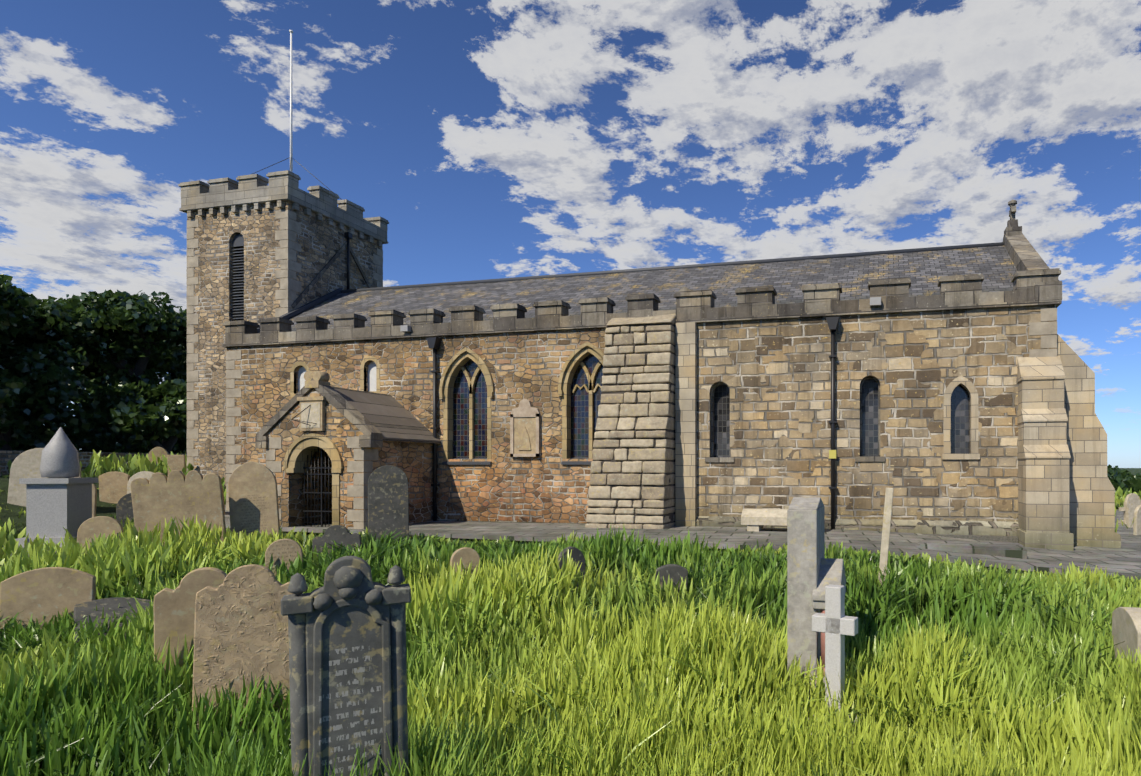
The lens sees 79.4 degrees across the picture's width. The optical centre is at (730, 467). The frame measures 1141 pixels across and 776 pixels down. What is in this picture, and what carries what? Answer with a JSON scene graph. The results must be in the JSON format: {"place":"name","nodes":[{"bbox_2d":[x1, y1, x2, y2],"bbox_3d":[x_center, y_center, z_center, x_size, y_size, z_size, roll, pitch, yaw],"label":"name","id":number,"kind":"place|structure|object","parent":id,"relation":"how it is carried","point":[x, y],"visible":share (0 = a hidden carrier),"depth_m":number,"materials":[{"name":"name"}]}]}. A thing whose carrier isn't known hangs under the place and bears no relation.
{"place":"outdoors","nodes":[
{"label":"outdoors","id":0,"kind":"place"},
{"bbox_2d":[0,450,186,475],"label":"boundary wall","id":1,"kind":"structure","parent":0,"point":[7,455],"depth_m":27.89,"materials":[{"name":"grey stone"}]},
{"bbox_2d":[266,389,375,531],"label":"porch front wall","id":2,"kind":"structure","parent":0,"point":[340,428],"depth_m":17.78,"materials":[{"name":"brown stone"}]},
{"bbox_2d":[283,433,342,525],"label":"porch arch dressings","id":3,"kind":"structure","parent":2,"relation":"attached to","point":[301,448],"depth_m":17.60,"materials":[{"name":"beige stone"}]},
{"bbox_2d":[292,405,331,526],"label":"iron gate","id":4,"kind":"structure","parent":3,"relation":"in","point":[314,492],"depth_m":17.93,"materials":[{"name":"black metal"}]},
{"bbox_2d":[297,371,329,430],"bbox_3d":[-11.071,-1.763,17.750,0.840,1.590,0.430,0,0,13],"label":"sundial","id":5,"kind":"object","parent":2,"relation":"attached to","point":[314,412],"visible":0.98,"depth_m":17.57,"materials":[{"name":"beige stone"}]},
{"bbox_2d":[255,378,382,447],"bbox_3d":[-11.060,-1.442,17.804,3.683,1.852,0.449,0,0,13],"label":"gable coping","id":6,"kind":"object","parent":2,"relation":"on","point":[372,436],"visible":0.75,"depth_m":17.56,"materials":[{"name":"grey stone"}]},
{"bbox_2d":[266,436,377,528],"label":"porch quoins","id":7,"kind":"object","parent":2,"relation":"attached to","point":[358,487],"visible":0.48,"depth_m":17.38,"materials":[{"name":"grey stone"}]},
{"bbox_2d":[227,328,605,522],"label":"church wall","id":8,"kind":"structure","parent":0,"point":[546,486],"depth_m":19.69,"materials":[{"name":"brown stone"}]},
{"bbox_2d":[226,350,240,510],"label":"quoins","id":9,"kind":"object","parent":8,"relation":"attached to","point":[231,377],"visible":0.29,"depth_m":21.76,"materials":[{"name":"beige stone"}]},
{"bbox_2d":[438,520,586,523],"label":"wall plinth","id":10,"kind":"structure","parent":8,"relation":"attached to","point":[517,522],"depth_m":19.32,"materials":[{"name":"grey stone"}]},
{"bbox_2d":[561,457,591,464],"bbox_3d":[-4.043,-0.193,19.018,1.600,0.230,0.360,0,0,13],"label":"window sill","id":11,"kind":"structure","parent":8,"relation":"attached to","point":[575,462],"depth_m":18.96,"materials":[{"name":"grey stone"}]},
{"bbox_2d":[442,458,490,464],"bbox_3d":[-7.831,-0.193,19.904,1.620,0.230,0.360,0,0,13],"label":"window sill","id":12,"kind":"structure","parent":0,"point":[468,463],"depth_m":19.76,"materials":[{"name":"grey stone"}]},
{"bbox_2d":[0,449,1140,775],"bbox_3d":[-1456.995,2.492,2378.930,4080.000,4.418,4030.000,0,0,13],"label":"terrain","id":13,"kind":"structure","parent":0,"point":[102,508],"depth_m":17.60,"materials":[{"name":"green plant"}]},
{"bbox_2d":[0,365,70,450],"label":"tree","id":14,"kind":"object","parent":13,"relation":"on","point":[12,392],"depth_m":27.87,"materials":[{"name":"green plant"}]},
{"bbox_2d":[7,448,73,506],"bbox_3d":[-19.078,0.512,18.377,1.305,2.105,0.120,5,-1,-23],"label":"gravestone","id":15,"kind":"object","parent":13,"relation":"on","point":[25,464],"visible":0.38,"depth_m":18.18,"materials":[{"name":"grey stone"}]},
{"bbox_2d":[0,339,89,434],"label":"tree","id":16,"kind":"object","parent":13,"relation":"on","point":[33,363],"depth_m":29.39,"materials":[{"name":"green plant"}]},
{"bbox_2d":[0,567,95,641],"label":"headstone","id":17,"kind":"object","parent":13,"relation":"on","point":[47,592],"visible":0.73,"depth_m":8.49,"materials":[{"name":"grey stone"}]},
{"bbox_2d":[4,427,97,560],"bbox_3d":[-14.299,0.650,14.156,1.158,3.008,1.158,0,0,-12],"label":"monument draped urn","id":18,"kind":"object","parent":13,"relation":"on","point":[58,499],"visible":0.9,"depth_m":13.87,"materials":[{"name":"grey stone"}]},
{"bbox_2d":[0,274,136,369],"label":"tree","id":19,"kind":"object","parent":13,"relation":"on","point":[24,316],"depth_m":30.96,"materials":[{"name":"green plant"}]},
{"bbox_2d":[0,333,186,453],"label":"hedge thicket","id":20,"kind":"object","parent":13,"relation":"on","point":[88,424],"visible":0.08,"depth_m":30.66,"materials":[{"name":"green plant"}]},
{"bbox_2d":[92,483,96,516],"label":"headstone","id":21,"kind":"object","parent":13,"relation":"on","point":[94,494],"visible":0.19,"depth_m":18.40,"materials":[{"name":"stone"}]},
{"bbox_2d":[77,516,123,552],"bbox_3d":[-12.307,1.694,12.955,0.659,1.483,0.120,1,-4,-29],"label":"headstone","id":22,"kind":"object","parent":13,"relation":"on","point":[96,526],"visible":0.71,"depth_m":12.91,"materials":[{"name":"grey stone"}]},
{"bbox_2d":[38,289,186,390],"bbox_3d":[-30.608,-3.960,36.515,7.024,10.372,10.577,0,0,13],"label":"tree","id":23,"kind":"object","parent":13,"relation":"on","point":[144,312],"depth_m":33.93,"materials":[{"name":"green plant"}]},
{"bbox_2d":[73,597,152,665],"bbox_3d":[-7.735,2.061,8.382,0.800,0.120,1.400,7,19,-47],"label":"fallen headstone","id":24,"kind":"object","parent":13,"relation":"on","point":[109,605],"visible":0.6,"depth_m":8.54,"materials":[{"name":"stone"}]},
{"bbox_2d":[99,471,129,503],"bbox_3d":[-18.569,0.870,20.028,0.727,1.488,0.120,-1,1,-17],"label":"headstone","id":25,"kind":"object","parent":13,"relation":"on","point":[112,487],"visible":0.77,"depth_m":19.96,"materials":[{"name":"grey stone"}]},
{"bbox_2d":[116,493,134,527],"bbox_3d":[-15.047,1.438,16.854,0.795,1.628,0.120,-2,1,-29],"label":"dark headstone","id":26,"kind":"object","parent":13,"relation":"on","point":[124,508],"visible":0.15,"depth_m":16.68,"materials":[{"name":"stone"}]},
{"bbox_2d":[70,336,186,449],"bbox_3d":[-36.863,-4.216,39.898,10.424,10.752,10.842,0,0,13],"label":"tree","id":27,"kind":"object","parent":13,"relation":"on","point":[87,370],"depth_m":39.48,"materials":[{"name":"green plant"}]},
{"bbox_2d":[94,379,186,453],"bbox_3d":[-27.244,-1.415,31.925,5.784,5.944,6.772,0,0,13],"label":"tree","id":28,"kind":"object","parent":13,"relation":"on","point":[153,407],"depth_m":30.86,"materials":[{"name":"green plant"}]},
{"bbox_2d":[127,471,153,493],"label":"round headstone","id":29,"kind":"object","parent":13,"relation":"on","point":[146,474],"visible":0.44,"depth_m":19.93,"materials":[{"name":"grey stone"}]},
{"bbox_2d":[148,447,168,467],"bbox_3d":[-24.865,0.003,28.901,0.698,1.799,0.120,-2,4,-23],"label":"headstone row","id":30,"kind":"object","parent":13,"relation":"on","point":[156,451],"visible":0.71,"depth_m":28.80,"materials":[{"name":"grey stone"}]},
{"bbox_2d":[167,455,185,476],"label":"headstone","id":31,"kind":"object","parent":13,"relation":"on","point":[176,462],"visible":0.48,"depth_m":24.50,"materials":[{"name":"grey stone"}]},
{"bbox_2d":[130,470,225,545],"bbox_3d":[-11.445,1.183,13.825,1.464,2.276,0.140,-5,3,-26],"label":"gravestone","id":32,"kind":"object","parent":13,"relation":"on","point":[158,497],"visible":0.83,"depth_m":13.73,"materials":[{"name":"grey stone"}]},
{"bbox_2d":[153,567,226,716],"bbox_3d":[-4.989,1.972,6.312,0.740,2.050,0.100,0,3,-29],"label":"gravestone","id":33,"kind":"object","parent":13,"relation":"on","point":[174,615],"visible":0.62,"depth_m":6.16,"materials":[{"name":"grey stone"}]},
{"bbox_2d":[192,564,291,736],"bbox_3d":[-4.329,1.937,5.944,0.760,2.120,0.100,1,-3,-29],"label":"gravestone","id":34,"kind":"object","parent":13,"relation":"on","point":[240,626],"visible":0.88,"depth_m":5.90,"materials":[{"name":"beige stone"}]},
{"bbox_2d":[228,461,279,538],"bbox_3d":[-10.514,1.062,14.663,0.882,2.400,0.130,-4,-1,-23],"label":"gravestone","id":35,"kind":"object","parent":13,"relation":"on","point":[253,496],"visible":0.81,"depth_m":14.61,"materials":[{"name":"stone"}]},
{"bbox_2d":[265,539,303,576],"bbox_3d":[-7.306,1.860,10.885,0.507,1.378,0.120,-2,0,-29],"label":"headstone","id":36,"kind":"object","parent":13,"relation":"on","point":[279,549],"visible":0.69,"depth_m":10.83,"materials":[{"name":"stone"}]},
{"bbox_2d":[187,201,382,485],"bbox_3d":[-17.781,-3.448,26.851,4.640,12.400,4.640,0,0,13],"label":"tower shaft","id":37,"kind":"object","parent":13,"relation":"on","point":[322,242],"visible":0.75,"depth_m":24.83,"materials":[{"name":"beige stone"}]},
{"bbox_2d":[232,233,243,320],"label":"belfry louvres","id":38,"kind":"object","parent":37,"relation":"on","point":[238,240],"visible":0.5,"depth_m":24.75,"materials":[{"name":"grey wood"}]},
{"bbox_2d":[178,170,388,246],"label":"battlement parapet","id":39,"kind":"structure","parent":37,"relation":"on","point":[224,194],"depth_m":24.75,"materials":[{"name":"beige stone"}]},
{"bbox_2d":[186,210,382,470],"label":"quoins","id":40,"kind":"object","parent":37,"relation":"attached to","point":[285,251],"visible":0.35,"depth_m":25.00,"materials":[{"name":"beige stone"}]},
{"bbox_2d":[289,30,292,171],"bbox_3d":[-17.781,-13.768,26.851,0.140,7.840,0.140,0,0,13],"label":"flagpole","id":41,"kind":"object","parent":37,"relation":"on","point":[291,137],"visible":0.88,"depth_m":26.82,"materials":[{"name":"grey metal"}]},
{"bbox_2d":[236,157,365,219],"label":"guy wires","id":42,"kind":"object","parent":37,"relation":"on","point":[290,167],"visible":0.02,"depth_m":26.74,"materials":[{"name":"black metal"}]},
{"bbox_2d":[291,242,371,307],"bbox_3d":[-15.498,-7.423,26.291,0.080,3.226,4.383,0,0,13],"label":"scar","id":43,"kind":"object","parent":37,"relation":"attached to","point":[318,276],"visible":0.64,"depth_m":25.82},
{"bbox_2d":[344,232,351,289],"bbox_3d":[-15.279,-8.080,26.625,0.334,2.636,0.200,0,0,13],"label":"downpipe","id":44,"kind":"object","parent":37,"relation":"attached to","point":[348,235],"visible":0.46,"depth_m":26.61,"materials":[{"name":"black metal"}]},
{"bbox_2d":[312,525,361,565],"bbox_3d":[-6.952,1.725,11.768,0.745,1.406,0.120,-4,-4,-20],"label":"gravestone","id":45,"kind":"object","parent":13,"relation":"on","point":[339,534],"visible":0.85,"depth_m":11.74,"materials":[{"name":"stone"}]},
{"bbox_2d":[281,556,410,775],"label":"gravestone","id":46,"kind":"object","parent":13,"relation":"on","point":[347,655],"visible":0.98,"depth_m":3.79,"materials":[{"name":"grey stone"}]},
{"bbox_2d":[302,440,432,524],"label":"porch side walls","id":47,"kind":"structure","parent":13,"relation":"on","point":[413,461],"depth_m":19.18,"materials":[{"name":"brown stone"}]},
{"bbox_2d":[331,386,440,443],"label":"porch roof slabs","id":48,"kind":"structure","parent":47,"relation":"on","point":[390,417],"depth_m":19.00,"materials":[{"name":"grey stone"}]},
{"bbox_2d":[368,465,408,548],"bbox_3d":[-6.981,1.117,13.551,0.736,2.321,0.130,-1,-5,-26],"label":"gravestone","id":49,"kind":"object","parent":13,"relation":"on","point":[388,501],"visible":0.67,"depth_m":13.53,"materials":[{"name":"stone"}]},
{"bbox_2d":[450,547,479,576],"bbox_3d":[-4.137,1.888,10.289,0.424,1.287,0.120,4,-5,-34],"label":"headstone","id":50,"kind":"object","parent":13,"relation":"on","point":[466,555],"visible":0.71,"depth_m":10.27,"materials":[{"name":"grey stone"}]},
{"bbox_2d":[555,546,585,590],"bbox_3d":[-2.382,1.857,9.801,0.431,1.371,0.120,4,-4,-40],"label":"headstone","id":51,"kind":"object","parent":13,"relation":"on","point":[577,554],"visible":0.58,"depth_m":9.81,"materials":[{"name":"stone"}]},
{"bbox_2d":[655,564,687,605],"bbox_3d":[-0.845,1.958,9.265,0.442,1.211,0.120,2,2,-11],"label":"headstone","id":52,"kind":"object","parent":13,"relation":"on","point":[675,572],"visible":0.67,"depth_m":9.19,"materials":[{"name":"stone"}]},
{"bbox_2d":[787,497,846,712],"bbox_3d":[0.874,1.528,6.597,0.520,2.460,0.920,0,0,13],"label":"tall monument","id":53,"kind":"object","parent":13,"relation":"on","point":[813,572],"visible":0.48,"depth_m":6.25,"materials":[{"name":"grey stone"}]},
{"bbox_2d":[819,609,824,676],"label":"monument colonnettes","id":54,"kind":"object","parent":53,"relation":"on","point":[823,645],"visible":0.1,"depth_m":6.17,"materials":[{"name":"stone"}]},
{"bbox_2d":[808,584,861,750],"bbox_3d":[0.895,1.782,5.720,0.520,1.520,0.400,0,0,27],"label":"granite cross","id":55,"kind":"object","parent":13,"relation":"on","point":[834,624],"visible":0.54,"depth_m":5.67,"materials":[{"name":"white stone"}]},
{"bbox_2d":[878,488,893,585],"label":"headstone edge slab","id":56,"kind":"structure","parent":13,"relation":"on","point":[886,527],"depth_m":9.47,"materials":[{"name":"grey stone"}]},
{"bbox_2d":[922,534,1017,542],"bbox_3d":[-4.832,1.814,18.895,24.200,0.275,0.320,0,0,13],"label":"stone ledge","id":57,"kind":"object","parent":13,"relation":"on","point":[1012,539],"visible":0.05,"depth_m":16.16,"materials":[{"name":"grey stone"}]},
{"bbox_2d":[1107,464,1117,477],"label":"tree crown","id":58,"kind":"object","parent":13,"relation":"on","point":[1110,470],"visible":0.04,"depth_m":66.08},
{"bbox_2d":[1118,506,1126,523],"bbox_3d":[13.606,1.692,22.822,0.500,0.980,0.400,0,0,-2],"label":"gravestone","id":59,"kind":"object","parent":13,"relation":"on","point":[1122,509],"visible":0.21,"depth_m":22.79,"materials":[{"name":"grey stone"}]},
{"bbox_2d":[1107,468,1140,497],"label":"hedge","id":60,"kind":"object","parent":13,"relation":"on","point":[1117,481],"visible":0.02,"depth_m":60.18,"materials":[{"name":"green plant"}]},
{"bbox_2d":[1112,607,1140,691],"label":"gravestone","id":61,"kind":"object","parent":13,"relation":"on","point":[1126,622],"visible":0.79,"depth_m":6.16,"materials":[{"name":"grey stone"}]},
{"bbox_2d":[1112,469,1140,491],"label":"tree crown","id":62,"kind":"object","parent":13,"relation":"on","point":[1130,476],"visible":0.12,"depth_m":67.52},
{"bbox_2d":[1124,493,1140,527],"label":"headstone","id":63,"kind":"object","parent":13,"relation":"on","point":[1132,501],"visible":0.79,"depth_m":21.44,"materials":[{"name":"grey stone"}]},
{"bbox_2d":[1133,505,1140,534],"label":"headstone","id":64,"kind":"object","parent":13,"relation":"on","point":[1137,522],"visible":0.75,"depth_m":18.97,"materials":[{"name":"grey stone"}]},
{"bbox_3d":[8.506,-2.058,20.686,0.900,9.620,7.400,0,0,13],"label":"chancel","id":65,"kind":"object","parent":13,"relation":"on","visible":0},
{"bbox_2d":[675,322,696,526],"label":"pilaster buttress","id":66,"kind":"structure","parent":65,"relation":"attached to","point":[685,423],"depth_m":18.07,"materials":[{"name":"beige stone"}]},
{"bbox_2d":[705,382,733,461],"bbox_3d":[-0.275,-1.237,18.158,0.810,2.198,0.360,0,0,13],"label":"window surround","id":67,"kind":"object","parent":65,"relation":"attached to","point":[712,458],"visible":0.67,"depth_m":18.25,"materials":[{"name":"grey stone"}]},
{"bbox_2d":[714,385,729,456],"bbox_3d":[-0.232,-1.301,18.343,0.970,2.465,0.001,0,0,13],"label":"window pane","id":68,"kind":"structure","parent":67,"relation":"in","point":[721,420],"depth_m":18.34,"materials":[{"name":"grey glass"}]},
{"bbox_2d":[826,317,839,528],"bbox_3d":[2.629,-1.034,17.158,0.340,5.668,0.346,0,0,13],"label":"downpipe","id":69,"kind":"object","parent":65,"relation":"attached to","point":[832,322],"visible":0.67,"depth_m":17.18,"materials":[{"name":"black metal"}]},
{"bbox_2d":[829,450,835,458],"bbox_3d":[2.629,-0.338,17.158,0.180,0.220,0.015,0,0,13],"label":"sign","id":70,"kind":"object","parent":69,"relation":"attached to","point":[832,454],"visible":1,"depth_m":17.15,"materials":[{"name":"yellow"}]},
{"bbox_2d":[855,376,884,461],"bbox_3d":[3.615,-1.260,17.249,0.760,2.223,0.360,0,0,13],"label":"window surround","id":71,"kind":"object","parent":65,"relation":"attached to","point":[878,458],"visible":0.85,"depth_m":17.24,"materials":[{"name":"grey stone"}]},
{"bbox_2d":[862,379,877,456],"bbox_3d":[3.659,-1.323,17.434,0.920,2.490,0.001,0,0,13],"label":"window pane","id":72,"kind":"structure","parent":71,"relation":"in","point":[869,417],"depth_m":17.43,"materials":[{"name":"grey glass"}]},
{"bbox_2d":[942,376,979,458],"bbox_3d":[5.779,-1.246,16.728,0.890,2.096,0.350,0,0,13],"label":"window surround","id":73,"kind":"object","parent":65,"relation":"attached to","point":[967,385],"visible":0.94,"depth_m":16.60,"materials":[{"name":"beige stone"}]},
{"bbox_2d":[951,385,969,453],"bbox_3d":[5.825,-1.232,16.927,0.890,2.188,0.001,0,0,13],"label":"window pane","id":74,"kind":"structure","parent":73,"relation":"in","point":[960,420],"depth_m":16.92,"materials":[{"name":"grey glass"}]},
{"bbox_2d":[1003,200,1061,300],"bbox_3d":[8.748,-6.176,20.628,0.610,4.266,9.409,0,0,13],"label":"gable coping","id":75,"kind":"object","parent":65,"relation":"on","point":[1024,255],"visible":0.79,"depth_m":18.49,"materials":[{"name":"stone"}]},
{"bbox_2d":[1029,308,1056,356],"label":"quoins","id":76,"kind":"object","parent":65,"relation":"attached to","point":[1047,330],"visible":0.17,"depth_m":16.15,"materials":[{"name":"stone"}]},
{"bbox_2d":[1017,356,1073,550],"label":"buttress","id":77,"kind":"structure","parent":65,"relation":"attached to","point":[1043,455],"depth_m":15.44,"materials":[{"name":"beige stone"}]},
{"bbox_2d":[1057,334,1120,547],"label":"buttress","id":78,"kind":"structure","parent":65,"relation":"attached to","point":[1091,506],"depth_m":16.07,"materials":[{"name":"beige stone"}]},
{"bbox_2d":[0,0,1140,467],"label":"sky","id":79,"kind":"structure","parent":0,"point":[492,139],"materials":[{"name":"blue"}]},
{"bbox_2d":[288,246,1016,330],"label":"nave roof slates","id":80,"kind":"object","parent":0,"point":[923,271],"visible":0.27,"depth_m":21.42,"materials":[{"name":"grey stone"}]},
{"bbox_2d":[257,288,341,332],"bbox_3d":[-15.950,-5.613,24.184,0.180,2.970,4.320,0,0,13],"label":"flashing","id":81,"kind":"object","parent":80,"relation":"attached to","point":[311,304],"visible":0.5,"depth_m":24.81,"materials":[{"name":"grey metal"}]},
{"bbox_2d":[225,505,1140,579],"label":"path paving","id":82,"kind":"structure","parent":0,"point":[1125,558],"depth_m":15.43,"materials":[{"name":"grey stone"}]},
{"bbox_2d":[585,314,675,528],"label":"buttress","id":83,"kind":"structure","parent":82,"relation":"on","point":[653,411],"depth_m":17.81,"materials":[{"name":"beige stone"}]},
{"bbox_2d":[741,508,787,530],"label":"coped tomb slab","id":84,"kind":"structure","parent":82,"relation":"on","point":[752,519],"depth_m":16.64,"materials":[{"name":"grey stone"}]},
{"bbox_2d":[916,540,1026,558],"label":"ledger slab","id":85,"kind":"structure","parent":82,"relation":"on","point":[1014,550],"depth_m":13.42,"materials":[{"name":"grey stone"}]},
{"bbox_2d":[697,305,1056,521],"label":"stone wall","id":86,"kind":"structure","parent":0,"point":[774,375],"depth_m":17.16,"materials":[{"name":"beige stone"}]},
{"bbox_2d":[696,516,1018,535],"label":"wall plinth","id":87,"kind":"structure","parent":86,"relation":"attached to","point":[994,528],"depth_m":16.78,"materials":[{"name":"grey stone"}]},
{"bbox_3d":[-3.189,-2.023,23.881,25.130,9.550,8.300,0,0,13],"label":"nave","id":88,"kind":"object","parent":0,"visible":0},
{"bbox_2d":[290,361,308,396],"bbox_3d":[-13.719,-2.813,21.206,0.740,1.130,0.104,0,0,13],"label":"window surround","id":89,"kind":"object","parent":88,"relation":"attached to","point":[292,373],"visible":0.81,"depth_m":21.22,"materials":[{"name":"stone"}]},
{"bbox_2d":[298,367,305,391],"bbox_3d":[-13.693,-2.798,21.315,0.580,1.000,0.001,0,0,13],"label":"blocked window","id":90,"kind":"structure","parent":88,"relation":"attached to","point":[301,379],"depth_m":21.34,"materials":[{"name":"white paint"}]},
{"bbox_2d":[360,356,379,392],"bbox_3d":[-11.158,-2.848,20.607,0.720,1.200,0.104,0,0,13],"label":"window surround","id":91,"kind":"object","parent":88,"relation":"attached to","point":[362,367],"visible":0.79,"depth_m":20.55,"materials":[{"name":"stone"}]},
{"bbox_2d":[368,361,375,391],"bbox_3d":[-11.133,-2.833,20.716,0.560,1.070,0.001,0,0,13],"label":"blocked window","id":92,"kind":"structure","parent":88,"relation":"attached to","point":[372,376],"depth_m":20.73,"materials":[{"name":"white paint"}]},
{"bbox_2d":[427,337,441,520],"bbox_3d":[-8.900,-1.034,19.853,0.340,5.668,0.346,0,0,13],"label":"downpipe","id":93,"kind":"object","parent":88,"relation":"attached to","point":[434,343],"visible":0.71,"depth_m":19.87,"materials":[{"name":"black metal"}]},
{"bbox_2d":[439,347,493,458],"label":"nave dressings","id":94,"kind":"structure","parent":88,"relation":"attached to","point":[459,360],"depth_m":19.94,"materials":[{"name":"beige stone"}]},
{"bbox_2d":[453,359,486,457],"bbox_3d":[-7.799,-1.774,20.040,1.380,3.092,0.001,0,0,13],"label":"arched window","id":95,"kind":"structure","parent":94,"relation":"in","point":[461,418],"depth_m":20.08,"materials":[{"name":"grey glass"}]},
{"bbox_2d":[510,398,540,456],"bbox_3d":[-5.969,-1.153,19.302,0.920,1.690,0.125,0,0,13],"label":"monument tablet","id":96,"kind":"object","parent":88,"relation":"attached to","point":[525,428],"depth_m":19.25,"materials":[{"name":"grey stone"}]},
{"bbox_2d":[558,342,604,458],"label":"nave dressings","id":97,"kind":"structure","parent":88,"relation":"attached to","point":[578,356],"depth_m":19.06,"materials":[{"name":"beige stone"}]},
{"bbox_2d":[571,354,602,456],"bbox_3d":[-4.011,-1.774,19.155,1.360,3.092,0.001,0,0,13],"label":"window glass","id":98,"kind":"object","parent":97,"relation":"in","point":[579,423],"depth_m":19.22,"materials":[{"name":"glass"}]},
{"bbox_2d":[222,268,1061,346],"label":"parapet battlements","id":99,"kind":"object","parent":88,"relation":"on","point":[958,292],"visible":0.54,"depth_m":18.49,"materials":[{"name":"stone"}]},
{"bbox_2d":[400,297,880,332],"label":"flood lights","id":100,"kind":"object","parent":99,"relation":"attached to","point":[875,301],"visible":1,"depth_m":16.94,"materials":[{"name":"grey metal"}]},
{"bbox_2d":[341,242,1003,292],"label":"roof ridge","id":101,"kind":"structure","parent":88,"relation":"on","point":[700,265],"depth_m":22.90,"materials":[{"name":"grey stone"}]}
]}

